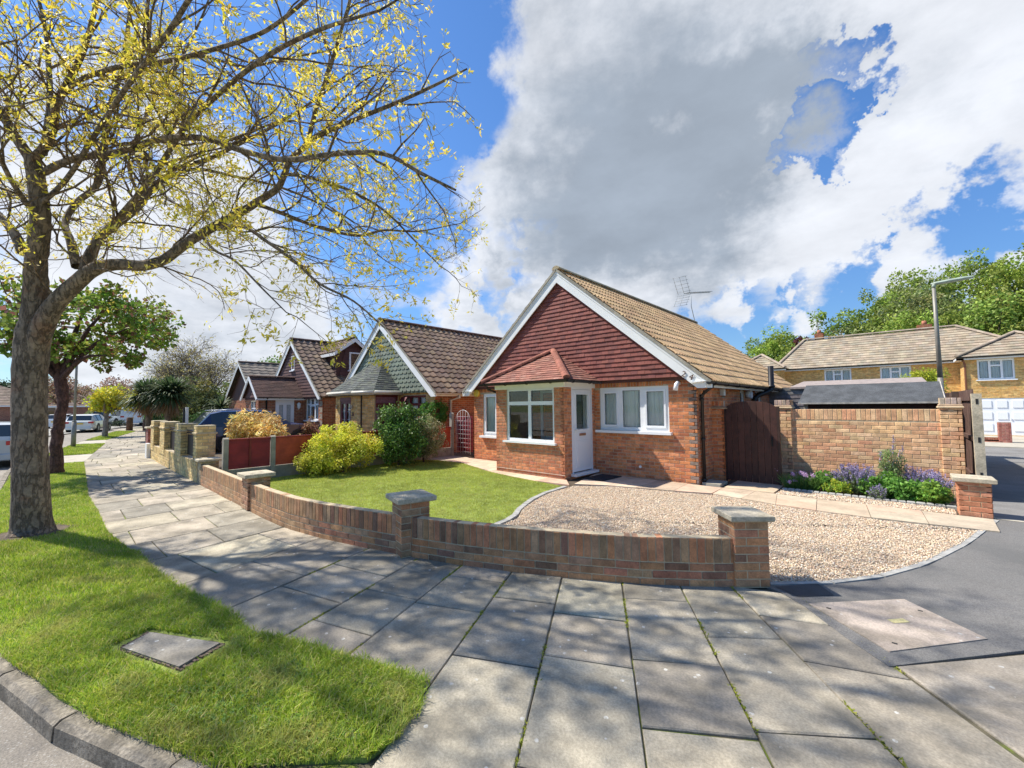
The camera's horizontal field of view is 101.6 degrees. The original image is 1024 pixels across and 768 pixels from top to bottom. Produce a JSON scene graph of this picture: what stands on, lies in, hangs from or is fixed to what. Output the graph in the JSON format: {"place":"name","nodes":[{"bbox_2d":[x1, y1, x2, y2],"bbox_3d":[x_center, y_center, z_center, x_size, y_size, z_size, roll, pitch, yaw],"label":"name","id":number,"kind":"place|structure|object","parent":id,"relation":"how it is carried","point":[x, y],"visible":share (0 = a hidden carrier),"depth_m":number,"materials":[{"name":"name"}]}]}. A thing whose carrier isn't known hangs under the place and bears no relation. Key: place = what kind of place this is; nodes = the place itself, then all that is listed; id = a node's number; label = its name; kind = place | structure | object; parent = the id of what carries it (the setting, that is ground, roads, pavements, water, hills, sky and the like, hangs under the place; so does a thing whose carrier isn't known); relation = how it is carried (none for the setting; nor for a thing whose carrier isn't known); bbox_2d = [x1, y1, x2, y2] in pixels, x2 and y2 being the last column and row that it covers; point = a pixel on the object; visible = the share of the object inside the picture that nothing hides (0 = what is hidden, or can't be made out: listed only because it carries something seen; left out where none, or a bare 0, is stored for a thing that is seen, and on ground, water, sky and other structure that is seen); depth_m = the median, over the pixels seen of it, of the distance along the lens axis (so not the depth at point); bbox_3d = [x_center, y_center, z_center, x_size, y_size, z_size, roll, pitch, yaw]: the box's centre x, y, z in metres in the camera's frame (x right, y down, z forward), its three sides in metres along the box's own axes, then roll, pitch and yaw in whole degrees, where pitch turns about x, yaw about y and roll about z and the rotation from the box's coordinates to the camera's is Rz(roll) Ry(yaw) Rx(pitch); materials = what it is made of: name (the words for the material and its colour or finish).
{"place":"outdoors","nodes":[
{"label":"outdoors","id":0,"kind":"place"},
{"bbox_2d":[64,440,105,462],"bbox_3d":[-18.675,2.802,17.962,1.362,0.001,12.998,2,-4,-41],"label":"driveway crossing","id":1,"kind":"object","parent":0,"point":[77,458],"visible":0.6,"depth_m":15.12,"materials":[{"name":"concrete"}]},
{"bbox_2d":[0,421,188,767],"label":"road","id":2,"kind":"structure","parent":0,"point":[24,743],"depth_m":2.24,"materials":[{"name":"grey asphalt"}]},
{"bbox_2d":[0,422,10,460],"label":"parked car","id":3,"kind":"object","parent":2,"relation":"on","point":[5,433],"visible":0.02,"depth_m":13.02,"materials":[{"name":"white paint"}]},
{"bbox_2d":[65,414,110,431],"bbox_3d":[-34.729,3.195,34.299,2.160,1.471,4.658,1,-3,-30],"label":"parked car","id":4,"kind":"object","parent":2,"relation":"on","point":[94,422],"visible":0.84,"depth_m":32.70,"materials":[{"name":"white paint"}]},
{"bbox_2d":[49,423,142,435],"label":"forecourt","id":5,"kind":"structure","parent":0,"point":[134,424],"depth_m":36.97,"materials":[{"name":"grey concrete"}]},
{"bbox_2d":[0,386,10,421],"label":"bungalow","id":6,"kind":"object","parent":5,"relation":"on","point":[5,392],"visible":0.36,"depth_m":56.72,"materials":[{"name":"brick"}]},
{"bbox_2d":[48,375,91,404],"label":"blossom tree","id":7,"kind":"object","parent":5,"relation":"on","point":[52,398],"visible":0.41,"depth_m":42.19,"materials":[{"name":"pink plant"}]},
{"bbox_2d":[48,390,126,414],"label":"bungalow","id":8,"kind":"object","parent":5,"relation":"on","point":[81,408],"visible":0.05,"depth_m":56.96,"materials":[{"name":"brick"}]},
{"bbox_2d":[85,375,136,409],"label":"blossom tree","id":9,"kind":"object","parent":5,"relation":"on","point":[115,381],"visible":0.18,"depth_m":47.25,"materials":[{"name":"pink plant"}]},
{"bbox_2d":[0,462,433,767],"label":"grass verge","id":10,"kind":"object","parent":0,"point":[357,759],"depth_m":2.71,"materials":[{"name":"green plant"}]},
{"bbox_2d":[0,523,77,540],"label":"bare soil","id":11,"kind":"structure","parent":10,"relation":"on","point":[60,527],"depth_m":5.69,"materials":[{"name":"brown soil"}]},
{"bbox_2d":[0,0,488,537],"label":"street tree","id":12,"kind":"object","parent":11,"relation":"on","point":[42,308],"visible":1,"depth_m":5.36,"materials":[{"name":"yellow plant"}]},
{"bbox_2d":[0,461,170,626],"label":"grass","id":13,"kind":"structure","parent":10,"relation":"on","point":[81,577],"depth_m":4.64,"materials":[{"name":"green plant"}]},
{"bbox_2d":[0,272,186,473],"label":"street tree","id":14,"kind":"object","parent":10,"relation":"on","point":[128,329],"visible":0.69,"depth_m":11.09,"materials":[{"name":"green plant"}]},
{"bbox_2d":[118,631,224,671],"bbox_3d":[-2.435,1.871,2.931,0.720,0.050,0.312,-1,-3,16],"label":"inspection cover","id":15,"kind":"object","parent":10,"relation":"on","point":[177,653],"visible":0.68,"depth_m":2.91,"materials":[{"name":"concrete"}]},
{"bbox_2d":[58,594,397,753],"bbox_3d":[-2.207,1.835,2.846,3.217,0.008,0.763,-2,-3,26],"label":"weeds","id":16,"kind":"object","parent":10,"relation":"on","point":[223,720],"visible":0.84,"depth_m":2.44,"materials":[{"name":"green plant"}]},
{"bbox_2d":[270,459,560,522],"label":"lawn","id":17,"kind":"structure","parent":0,"point":[440,498],"depth_m":8.39,"materials":[{"name":"green plant"}]},
{"bbox_2d":[293,446,333,477],"bbox_3d":[-4.869,1.903,10.273,0.936,0.786,0.927,1,-3,-21],"label":"yellow shrub","id":18,"kind":"object","parent":17,"relation":"on","point":[321,469],"visible":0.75,"depth_m":10.10,"materials":[{"name":"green plant"}]},
{"bbox_2d":[369,401,428,465],"bbox_3d":[-3.212,1.412,11.855,1.648,1.888,1.831,0,-3,-15],"label":"camellia","id":19,"kind":"object","parent":17,"relation":"on","point":[398,429],"visible":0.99,"depth_m":11.58,"materials":[{"name":"green plant"}]},
{"bbox_2d":[408,413,448,461],"bbox_3d":[-2.638,1.619,12.530,1.464,1.519,1.401,-3,-4,43],"label":"variegated shrub","id":20,"kind":"object","parent":17,"relation":"on","point":[430,429],"visible":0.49,"depth_m":12.39,"materials":[{"name":"green plant"}]},
{"bbox_2d":[0,0,1023,395],"label":"sky","id":21,"kind":"structure","parent":0,"point":[783,159],"materials":[{"name":"blue"}]},
{"bbox_2d":[4,427,1023,767],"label":"path","id":22,"kind":"structure","parent":0,"point":[362,765],"depth_m":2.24,"materials":[{"name":"concrete"}]},
{"bbox_2d":[116,376,162,440],"bbox_3d":[-19.736,1.319,22.604,2.799,3.494,2.772,-3,-4,43],"label":"spiky palm","id":23,"kind":"object","parent":22,"relation":"on","point":[139,389],"visible":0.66,"depth_m":22.16,"materials":[{"name":"green plant"}]},
{"bbox_2d":[143,354,221,390],"bbox_3d":[-31.610,0.548,40.003,6.716,7.114,6.588,-3,-4,43],"label":"bare tree","id":24,"kind":"object","parent":22,"relation":"on","point":[152,361],"visible":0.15,"depth_m":38.49,"materials":[{"name":"brown plant"}]},
{"bbox_2d":[150,420,217,482],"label":"pillared wall","id":25,"kind":"structure","parent":22,"relation":"on","point":[178,447],"depth_m":10.98,"materials":[{"name":"brick"}]},
{"bbox_2d":[194,457,774,587],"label":"brick garden wall","id":26,"kind":"structure","parent":22,"relation":"on","point":[734,552],"depth_m":4.26,"materials":[{"name":"brown brick"}]},
{"bbox_2d":[286,548,907,767],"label":"moss","id":27,"kind":"object","parent":22,"relation":"on","point":[903,763],"visible":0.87,"depth_m":2.83,"materials":[{"name":"green plant"}]},
{"bbox_2d":[49,425,995,519],"bbox_3d":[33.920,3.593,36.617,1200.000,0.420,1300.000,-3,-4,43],"label":"ground","id":28,"kind":"structure","parent":0,"point":[116,428],"depth_m":35.43,"materials":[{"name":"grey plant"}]},
{"bbox_2d":[0,430,230,767],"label":"kerb","id":29,"kind":"structure","parent":28,"relation":"on","point":[36,705],"depth_m":2.23,"materials":[{"name":"concrete"}]},
{"bbox_2d":[215,449,958,521],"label":"garden ground","id":30,"kind":"structure","parent":0,"point":[572,482],"depth_m":9.22,"materials":[{"name":"soil"}]},
{"bbox_2d":[137,374,196,420],"bbox_3d":[-17.980,1.237,21.997,2.778,3.562,2.772,-3,-4,43],"label":"spiky palm","id":31,"kind":"object","parent":30,"relation":"on","point":[170,400],"visible":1,"depth_m":21.65,"materials":[{"name":"green plant"}]},
{"bbox_2d":[138,326,246,392],"bbox_3d":[-26.817,-0.390,36.151,7.439,8.498,9.025,-3,-4,43],"label":"bare tree","id":32,"kind":"object","parent":30,"relation":"on","point":[209,367],"visible":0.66,"depth_m":34.93,"materials":[{"name":"grey plant"}]},
{"bbox_2d":[176,375,228,422],"bbox_3d":[-24.883,1.520,33.272,4.674,4.496,5.257,0,-3,-6],"label":"hedge tree","id":33,"kind":"object","parent":30,"relation":"on","point":[202,398],"visible":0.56,"depth_m":32.52,"materials":[{"name":"green plant"}]},
{"bbox_2d":[203,393,240,411],"bbox_3d":[-19.640,1.951,28.077,2.413,2.755,2.462,-3,-4,43],"label":"fan palm","id":34,"kind":"object","parent":30,"relation":"on","point":[220,402],"visible":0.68,"depth_m":27.97,"materials":[{"name":"green plant"}]},
{"bbox_2d":[193,409,315,451],"bbox_3d":[-10.922,1.901,17.794,2.256,1.701,4.508,-3,-4,43],"label":"parked car","id":35,"kind":"object","parent":30,"relation":"on","point":[218,418],"visible":0.21,"depth_m":16.33,"materials":[{"name":"blue paint"}]},
{"bbox_2d":[224,408,289,438],"bbox_3d":[-7.580,1.553,12.534,1.922,1.731,2.005,-1,-3,-2],"label":"golden acer","id":36,"kind":"object","parent":30,"relation":"on","point":[246,425],"visible":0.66,"depth_m":12.10,"materials":[{"name":"yellow plant"}]},
{"bbox_2d":[225,361,313,416],"bbox_3d":[-15.828,1.038,32.533,7.274,5.056,9.612,-3,-4,43],"label":"bungalow","id":37,"kind":"object","parent":30,"relation":"on","point":[243,370],"visible":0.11,"depth_m":29.73,"materials":[{"name":"brick"}]},
{"bbox_2d":[240,336,363,432],"bbox_3d":[-8.761,0.418,24.721,7.492,5.496,12.242,-3,-4,43],"label":"bungalow","id":38,"kind":"object","parent":30,"relation":"on","point":[289,394],"visible":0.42,"depth_m":20.64,"materials":[{"name":"brick"}]},
{"bbox_2d":[275,400,293,421],"bbox_3d":[-11.182,1.762,20.380,0.450,2.420,1.440,-3,-4,43],"label":"door","id":39,"kind":"structure","parent":38,"relation":"in","point":[284,408],"depth_m":20.29,"materials":[{"name":"white plastic"}]},
{"bbox_2d":[303,397,331,421],"bbox_3d":[-9.578,1.206,20.406,2.040,1.500,0.600,-3,-4,43],"label":"window","id":40,"kind":"structure","parent":38,"relation":"in","point":[310,405],"depth_m":20.43,"materials":[{"name":"white plastic"}]},
{"bbox_2d":[221,413,453,477],"bbox_3d":[-4.263,1.611,11.820,0.120,1.470,6.620,-3,-4,43],"label":"boundary fence","id":41,"kind":"object","parent":30,"relation":"on","point":[272,452],"visible":0.52,"depth_m":10.16,"materials":[{"name":"wood"}]},
{"bbox_2d":[298,421,385,475],"bbox_3d":[-4.391,1.643,10.854,1.817,1.375,2.136,-3,-4,43],"label":"yellow shrub","id":42,"kind":"object","parent":30,"relation":"on","point":[341,450],"visible":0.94,"depth_m":10.52,"materials":[{"name":"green plant"}]},
{"bbox_2d":[326,318,502,451],"bbox_3d":[-2.469,0.134,20.202,7.642,5.476,11.765,-3,-4,43],"label":"bungalow","id":43,"kind":"object","parent":30,"relation":"on","point":[430,364],"visible":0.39,"depth_m":16.27,"materials":[{"name":"brick"}]},
{"bbox_2d":[340,395,360,427],"bbox_3d":[-6.362,1.526,16.505,1.520,2.400,0.490,-3,-4,43],"label":"window","id":44,"kind":"structure","parent":43,"relation":"in","point":[345,402],"depth_m":16.42,"materials":[{"name":"red paint"}]},
{"bbox_2d":[404,395,425,420],"bbox_3d":[-3.600,1.014,15.754,1.500,1.150,0.161,-3,-4,43],"label":"window","id":45,"kind":"structure","parent":43,"relation":"in","point":[416,401],"depth_m":15.76,"materials":[{"name":"red paint"}]},
{"bbox_2d":[418,398,448,424],"bbox_3d":[-2.790,1.476,15.063,1.295,2.046,1.032,-3,-4,43],"label":"ivy ball","id":46,"kind":"object","parent":30,"relation":"on","point":[441,416],"visible":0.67,"depth_m":14.77,"materials":[{"name":"green plant"}]},
{"bbox_2d":[456,410,472,454],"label":"trellis gate","id":47,"kind":"structure","parent":30,"relation":"on","point":[464,433],"depth_m":13.92,"materials":[{"name":"red wood"}]},
{"bbox_2d":[494,486,566,523],"bbox_3d":[0.125,2.043,6.748,0.276,0.063,4.134,-2,-3,25],"label":"lawn edging","id":48,"kind":"object","parent":30,"relation":"on","point":[516,513],"visible":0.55,"depth_m":6.97,"materials":[{"name":"concrete"}]},
{"bbox_2d":[462,266,792,486],"bbox_3d":[4.332,-0.283,14.239,7.746,5.426,12.027,-3,-4,43],"label":"bungalow","id":49,"kind":"object","parent":30,"relation":"on","point":[576,375],"visible":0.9,"depth_m":10.16,"materials":[{"name":"brick"}]},
{"bbox_2d":[479,393,495,437],"bbox_3d":[-0.652,0.975,12.929,0.760,1.360,0.307,-3,-4,43],"label":"window","id":50,"kind":"structure","parent":49,"relation":"in","point":[489,399],"depth_m":13.05,"materials":[{"name":"white plastic"}]},
{"bbox_2d":[503,388,556,445],"bbox_3d":[0.420,0.773,10.153,1.650,1.340,0.170,-3,-4,43],"label":"porch window","id":51,"kind":"structure","parent":49,"relation":"in","point":[510,403],"depth_m":10.18,"materials":[{"name":"white plastic"}]},
{"bbox_2d":[540,390,552,439],"bbox_3d":[1.071,0.843,11.365,0.620,1.350,0.162,-3,-4,43],"label":"inner window","id":52,"kind":"structure","parent":49,"relation":"in","point":[545,391],"depth_m":11.47,"materials":[{"name":"white plastic"}]},
{"bbox_2d":[572,390,591,471],"bbox_3d":[1.684,1.095,9.953,0.120,1.910,0.770,-3,-4,43],"label":"door","id":53,"kind":"structure","parent":49,"relation":"in","point":[582,458],"depth_m":9.92,"materials":[{"name":"white plastic"}]},
{"bbox_2d":[595,385,672,434],"bbox_3d":[2.824,0.607,9.738,1.860,1.080,0.310,-3,-4,43],"label":"window","id":54,"kind":"structure","parent":49,"relation":"in","point":[644,409],"depth_m":9.76,"materials":[{"name":"white plastic"}]},
{"bbox_2d":[711,401,729,480],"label":"gate pier","id":55,"kind":"structure","parent":30,"relation":"on","point":[719,407],"depth_m":9.30,"materials":[{"name":"brick"}]},
{"bbox_2d":[506,486,982,581],"bbox_3d":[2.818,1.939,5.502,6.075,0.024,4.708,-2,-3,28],"label":"gravel","id":56,"kind":"structure","parent":30,"relation":"on","point":[763,506],"depth_m":5.70,"materials":[{"name":"beige gravel"}]},
{"bbox_2d":[770,519,998,584],"bbox_3d":[4.709,1.904,4.741,4.888,0.044,0.433,1,-3,-24],"label":"kerb edging","id":57,"kind":"object","parent":56,"relation":"on","point":[965,543],"visible":0.69,"depth_m":4.14,"materials":[{"name":"concrete"}]},
{"bbox_2d":[724,401,782,484],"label":"garden gate","id":58,"kind":"structure","parent":30,"relation":"on","point":[753,421],"depth_m":8.83,"materials":[{"name":"brown wood"}]},
{"bbox_2d":[777,471,828,490],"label":"chives","id":59,"kind":"object","parent":30,"relation":"on","point":[799,482],"visible":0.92,"depth_m":8.13,"materials":[{"name":"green plant"}]},
{"bbox_2d":[810,470,833,491],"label":"leafy plant","id":60,"kind":"object","parent":30,"relation":"on","point":[825,479],"visible":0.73,"depth_m":7.97,"materials":[{"name":"green plant"}]},
{"bbox_2d":[821,478,852,493],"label":"yellow groundcover","id":61,"kind":"object","parent":30,"relation":"on","point":[837,486],"visible":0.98,"depth_m":7.64,"materials":[{"name":"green plant"}]},
{"bbox_2d":[769,377,926,408],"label":"garage outbuilding","id":62,"kind":"structure","parent":30,"relation":"on","point":[794,393],"depth_m":13.28,"materials":[{"name":"grey roofing felt"}]},
{"bbox_2d":[830,462,881,495],"bbox_3d":[6.423,1.755,7.748,0.894,0.610,0.670,-3,-4,43],"label":"lavender","id":63,"kind":"object","parent":30,"relation":"on","point":[845,475],"visible":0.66,"depth_m":7.71,"materials":[{"name":"purple plant"}]},
{"bbox_2d":[782,487,956,509],"bbox_3d":[6.127,2.000,7.346,2.336,0.068,0.100,-3,-4,43],"label":"bed edging","id":64,"kind":"object","parent":30,"relation":"on","point":[895,500],"visible":0.62,"depth_m":7.14,"materials":[{"name":"stone"}]},
{"bbox_2d":[774,398,965,496],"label":"side garden wall","id":65,"kind":"structure","parent":30,"relation":"on","point":[812,440],"depth_m":8.23,"materials":[{"name":"brick"}]},
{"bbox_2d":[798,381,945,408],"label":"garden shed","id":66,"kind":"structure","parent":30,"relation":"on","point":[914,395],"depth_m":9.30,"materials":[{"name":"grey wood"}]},
{"bbox_2d":[855,470,923,501],"bbox_3d":[6.622,1.777,7.332,0.958,0.527,0.622,-3,-4,43],"label":"geranium","id":67,"kind":"object","parent":30,"relation":"on","point":[897,488],"visible":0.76,"depth_m":7.21,"materials":[{"name":"green plant"}]},
{"bbox_2d":[876,448,908,481],"bbox_3d":[6.873,1.495,7.556,0.443,0.737,0.499,-1,-3,13],"label":"green herb","id":68,"kind":"object","parent":30,"relation":"on","point":[897,466],"visible":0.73,"depth_m":7.51,"materials":[{"name":"green plant"}]},
{"bbox_2d":[898,367,951,392],"bbox_3d":[14.057,0.961,14.202,1.412,3.077,1.422,-3,-4,43],"label":"golden conifer","id":69,"kind":"object","parent":30,"relation":"on","point":[930,375],"visible":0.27,"depth_m":13.92,"materials":[{"name":"yellow plant"}]},
{"bbox_2d":[896,466,954,497],"bbox_3d":[7.214,1.734,7.307,0.800,0.587,0.596,-3,-4,43],"label":"lavender","id":70,"kind":"object","parent":30,"relation":"on","point":[920,475],"visible":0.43,"depth_m":7.24,"materials":[{"name":"purple plant"}]},
{"bbox_2d":[915,478,954,503],"bbox_3d":[6.953,1.788,6.888,0.499,0.470,0.616,-3,-4,43],"label":"geranium","id":71,"kind":"object","parent":30,"relation":"on","point":[933,491],"visible":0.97,"depth_m":6.79,"materials":[{"name":"green plant"}]},
{"bbox_2d":[950,473,997,518],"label":"drive pier","id":72,"kind":"structure","parent":30,"relation":"on","point":[974,498],"depth_m":6.09,"materials":[{"name":"brick"}]},
{"bbox_2d":[425,456,999,532],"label":"stone path","id":73,"kind":"structure","parent":0,"point":[759,492],"depth_m":7.38,"materials":[{"name":"stone"}]},
{"bbox_2d":[776,489,956,514],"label":"gravel","id":74,"kind":"structure","parent":0,"point":[874,502],"depth_m":7.03,"materials":[{"name":"stone"}]},
{"bbox_2d":[752,321,1023,435],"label":"terrace house","id":75,"kind":"structure","parent":0,"point":[988,366],"depth_m":28.61,"materials":[{"name":"brick"}]},
{"bbox_2d":[824,369,851,380],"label":"window","id":76,"kind":"structure","parent":75,"relation":"in","point":[838,374],"depth_m":31.27,"materials":[{"name":"white plastic"}]},
{"bbox_2d":[880,366,910,378],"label":"window","id":77,"kind":"structure","parent":75,"relation":"in","point":[885,372],"depth_m":29.13,"materials":[{"name":"white plastic"}]},
{"bbox_2d":[976,358,1017,380],"bbox_3d":[28.473,-0.840,24.584,1.590,1.260,0.309,-3,-4,43],"label":"window","id":78,"kind":"structure","parent":75,"relation":"in","point":[989,369],"depth_m":24.61,"materials":[{"name":"white plastic"}]},
{"bbox_2d":[982,398,1023,435],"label":"garage door","id":79,"kind":"structure","parent":75,"relation":"in","point":[995,410],"depth_m":24.32,"materials":[{"name":"white metal"}]},
{"bbox_2d":[767,519,1023,668],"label":"tarmac crossover","id":80,"kind":"object","parent":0,"point":[976,586],"visible":0.61,"depth_m":3.65,"materials":[{"name":"grey asphalt"}]},
{"bbox_2d":[776,584,832,596],"bbox_3d":[2.654,1.858,3.756,0.440,0.001,0.235,0,-3,-8],"label":"tarmac patch","id":81,"kind":"object","parent":80,"relation":"on","point":[803,590],"visible":1,"depth_m":3.76,"materials":[{"name":"black asphalt"}]},
{"bbox_2d":[809,599,987,651],"bbox_3d":[2.947,1.838,3.196,0.856,0.034,0.694,0,-3,-4],"label":"manhole cover","id":82,"kind":"object","parent":80,"relation":"on","point":[893,625],"visible":0.88,"depth_m":3.16,"materials":[{"name":"concrete"}]},
{"bbox_2d":[984,435,1023,448],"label":"front drive","id":83,"kind":"structure","parent":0,"point":[1018,441],"depth_m":19.58,"materials":[{"name":"concrete"}]},
{"bbox_2d":[985,447,1023,520],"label":"side road","id":84,"kind":"structure","parent":0,"point":[1005,468],"depth_m":8.96,"materials":[{"name":"grey asphalt"}]},
{"bbox_2d":[931,276,973,388],"bbox_3d":[13.186,-0.475,12.355,0.900,5.443,0.200,-3,-4,43],"label":"street lamp","id":85,"kind":"object","parent":84,"relation":"on","point":[937,344],"visible":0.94,"depth_m":12.61,"materials":[{"name":"grey metal"}]},
{"bbox_2d":[943,389,986,475],"bbox_3d":[11.004,1.199,10.498,0.186,1.950,8.986,-3,-4,42],"label":"road fence","id":86,"kind":"object","parent":84,"relation":"on","point":[974,439],"visible":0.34,"depth_m":7.27,"materials":[{"name":"brown"}]},
{"bbox_2d":[984,422,1012,442],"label":"forecourt wall","id":87,"kind":"structure","parent":84,"relation":"on","point":[1004,431],"depth_m":20.12,"materials":[{"name":"brick"}]},
{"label":"grass verge","id":88,"kind":"structure","parent":0,"visible":0},
{"bbox_2d":[49,431,133,455],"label":"grass","id":89,"kind":"structure","parent":88,"relation":"on","point":[84,448],"depth_m":18.80,"materials":[{"name":"green plant"}]},
{"bbox_2d":[82,383,131,436],"bbox_3d":[-25.000,1.578,25.800,2.242,3.413,2.311,1,-3,-21],"label":"verge tree","id":90,"kind":"object","parent":88,"relation":"on","point":[105,400],"visible":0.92,"depth_m":25.62,"materials":[{"name":"yellow plant"}]},
{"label":"hill","id":91,"kind":"structure","parent":0,"visible":0},
{"bbox_2d":[742,324,798,360],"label":"woodland tree","id":92,"kind":"object","parent":91,"relation":"on","point":[769,345],"visible":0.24,"depth_m":53.67,"materials":[{"name":"green plant"}]},
{"bbox_2d":[801,308,840,337],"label":"woodland tree","id":93,"kind":"object","parent":91,"relation":"on","point":[821,316],"visible":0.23,"depth_m":52.49,"materials":[{"name":"green plant"}]},
{"bbox_2d":[832,287,904,336],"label":"woodland tree","id":94,"kind":"object","parent":91,"relation":"on","point":[858,322],"visible":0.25,"depth_m":49.59,"materials":[{"name":"green plant"}]},
{"bbox_2d":[872,306,952,363],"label":"woodland tree","id":95,"kind":"object","parent":91,"relation":"on","point":[903,323],"visible":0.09,"depth_m":40.25,"materials":[{"name":"green plant"}]},
{"bbox_2d":[866,265,964,328],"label":"woodland tree","id":96,"kind":"object","parent":91,"relation":"on","point":[907,280],"visible":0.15,"depth_m":51.03,"materials":[{"name":"green plant"}]},
{"bbox_2d":[876,276,990,330],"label":"woodland tree","id":97,"kind":"object","parent":91,"relation":"on","point":[942,302],"visible":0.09,"depth_m":44.23,"materials":[{"name":"green plant"}]},
{"bbox_2d":[910,247,1023,332],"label":"woodland tree","id":98,"kind":"object","parent":91,"relation":"on","point":[969,268],"visible":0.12,"depth_m":44.79,"materials":[{"name":"green plant"}]},
{"bbox_2d":[938,284,1023,360],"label":"woodland tree","id":99,"kind":"object","parent":91,"relation":"on","point":[963,317],"visible":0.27,"depth_m":35.99,"materials":[{"name":"green plant"}]},
{"bbox_2d":[958,242,1023,334],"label":"woodland tree","id":100,"kind":"object","parent":91,"relation":"on","point":[1000,264],"visible":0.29,"depth_m":40.71,"materials":[{"name":"green plant"}]},
{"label":"grass verge","id":101,"kind":"structure","parent":0,"visible":0},
{"bbox_2d":[57,324,78,446],"bbox_3d":[-20.159,0.095,18.796,0.163,5.530,0.890,-3,-4,41],"label":"street lamp","id":102,"kind":"object","parent":101,"relation":"on","point":[73,431],"visible":0.6,"depth_m":18.97,"materials":[{"name":"grey metal"}]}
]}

